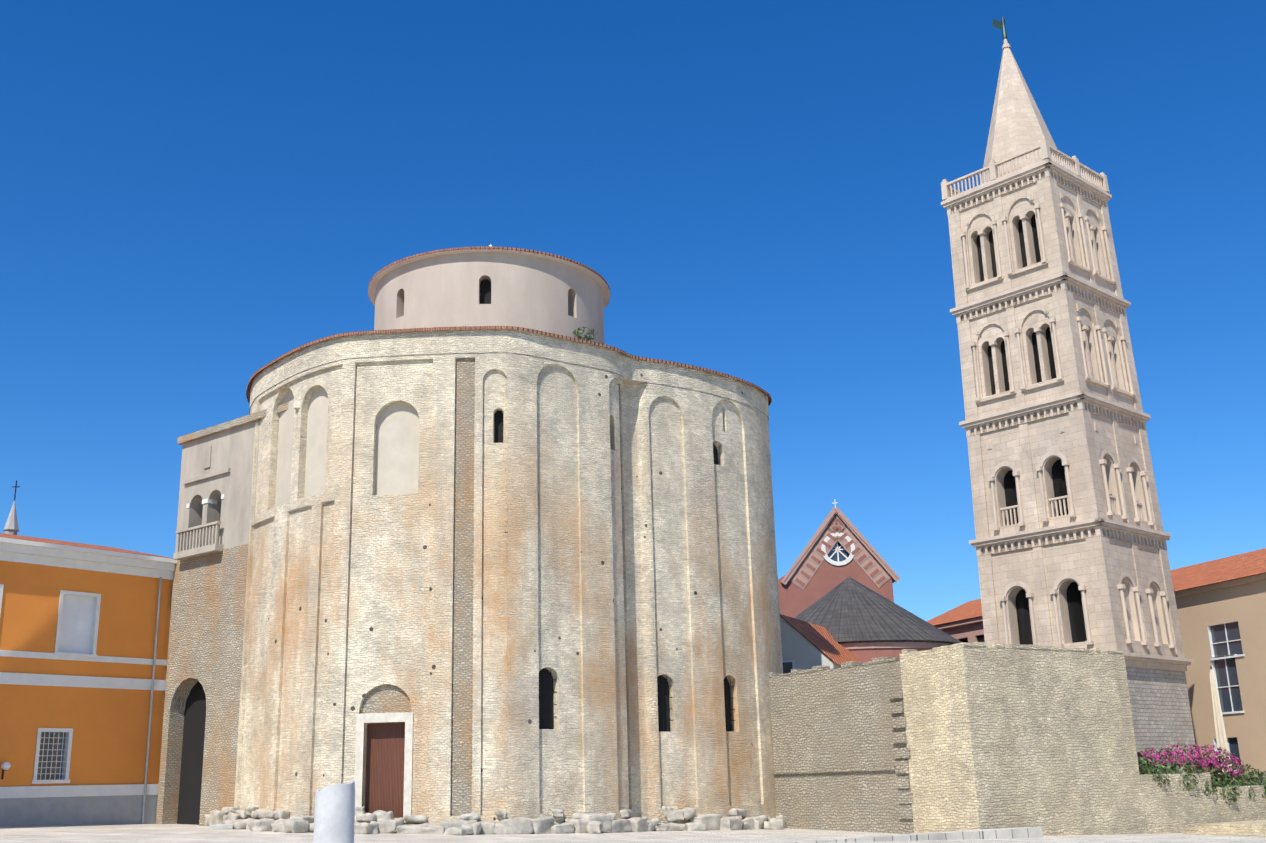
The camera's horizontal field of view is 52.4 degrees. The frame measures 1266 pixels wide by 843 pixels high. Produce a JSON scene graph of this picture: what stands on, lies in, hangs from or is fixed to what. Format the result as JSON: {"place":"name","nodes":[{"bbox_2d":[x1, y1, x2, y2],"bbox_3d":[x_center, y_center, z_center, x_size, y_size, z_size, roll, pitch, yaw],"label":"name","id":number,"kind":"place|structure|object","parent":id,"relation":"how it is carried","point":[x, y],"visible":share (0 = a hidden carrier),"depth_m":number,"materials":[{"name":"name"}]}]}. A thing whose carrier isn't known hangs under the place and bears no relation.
{"place":"outdoors","nodes":[
{"label":"outdoors","id":0,"kind":"place"},
{"bbox_2d":[0,824,1265,842],"bbox_3d":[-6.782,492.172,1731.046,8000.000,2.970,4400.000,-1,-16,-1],"label":"ground","id":1,"kind":"structure","parent":0,"point":[156,833],"depth_m":48.33,"materials":[{"name":"grey stone"}]},
{"bbox_2d":[0,480,176,826],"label":"orange palace","id":2,"kind":"structure","parent":1,"relation":"on","point":[84,635],"depth_m":59.43,"materials":[{"name":"paint"}]},
{"bbox_2d":[209,824,232,828],"bbox_3d":[-17.368,17.099,54.278,0.900,0.200,0.400,7,-18,-28],"label":"loose stone block","id":3,"kind":"object","parent":1,"relation":"on","point":[224,826],"depth_m":54.14,"materials":[{"name":"white stone"}]},
{"bbox_2d":[156,402,287,825],"bbox_3d":[-16.707,9.920,63.203,9.651,19.207,8.451,-14,-20,36],"label":"gateway annex","id":4,"kind":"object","parent":1,"relation":"on","point":[197,772],"depth_m":61.51,"materials":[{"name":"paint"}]},
{"bbox_2d":[313,780,354,842],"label":"roman column stump","id":5,"kind":"object","parent":1,"relation":"on","point":[334,818],"visible":1,"depth_m":20.34,"materials":[{"name":"stone"}]},
{"bbox_2d":[205,805,785,834],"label":"church footing stones","id":6,"kind":"object","parent":1,"relation":"on","point":[261,820],"visible":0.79,"depth_m":52.24,"materials":[{"name":"beige stone"}]},
{"bbox_2d":[234,329,782,824],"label":"church walls","id":7,"kind":"structure","parent":1,"relation":"on","point":[490,571],"depth_m":56.40,"materials":[{"name":"beige stone"}]},
{"bbox_2d":[246,244,771,405],"bbox_3d":[-6.417,-4.929,70.136,27.458,8.820,25.040,-1,-16,-1],"label":"church drum","id":8,"kind":"object","parent":7,"relation":"on","point":[491,287],"visible":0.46,"depth_m":63.25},
{"bbox_2d":[778,499,962,661],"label":"church gable","id":9,"kind":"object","parent":1,"relation":"on","point":[839,578],"visible":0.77,"depth_m":85.00,"materials":[{"name":"pink paint"}]},
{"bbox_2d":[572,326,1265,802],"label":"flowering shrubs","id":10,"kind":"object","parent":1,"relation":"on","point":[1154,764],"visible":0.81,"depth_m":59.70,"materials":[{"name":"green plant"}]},
{"bbox_2d":[768,642,1146,835],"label":"stone wall","id":11,"kind":"structure","parent":1,"relation":"on","point":[963,736],"depth_m":54.78,"materials":[{"name":"beige stone"}]},
{"bbox_2d":[780,589,1183,673],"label":"background houses","id":12,"kind":"structure","parent":1,"relation":"on","point":[963,622],"depth_m":74.76,"materials":[{"name":"orange paint"}]},
{"bbox_2d":[758,773,1265,842],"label":"wall and steps","id":13,"kind":"structure","parent":1,"relation":"on","point":[1173,807],"depth_m":56.90,"materials":[{"name":"stone"}]},
{"bbox_2d":[941,16,1196,772],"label":"bell tower","id":14,"kind":"structure","parent":1,"relation":"on","point":[1069,541],"depth_m":78.21,"materials":[{"name":"stone"}]},
{"bbox_2d":[1170,548,1265,773],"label":"building","id":15,"kind":"structure","parent":1,"relation":"on","point":[1221,606],"depth_m":80.48,"materials":[{"name":"beige paint"}]},
{"bbox_2d":[1210,666,1231,772],"bbox_3d":[28.811,15.926,62.872,0.676,7.890,0.676,5,-17,-22],"label":"closed parasol","id":16,"kind":"object","parent":1,"relation":"on","point":[1221,737],"visible":0.35,"depth_m":63.12,"materials":[{"name":"fabric"}]},
{"bbox_2d":[0,0,1265,620],"label":"sky","id":17,"kind":"structure","parent":0,"point":[195,195],"materials":[{"name":"blue"}]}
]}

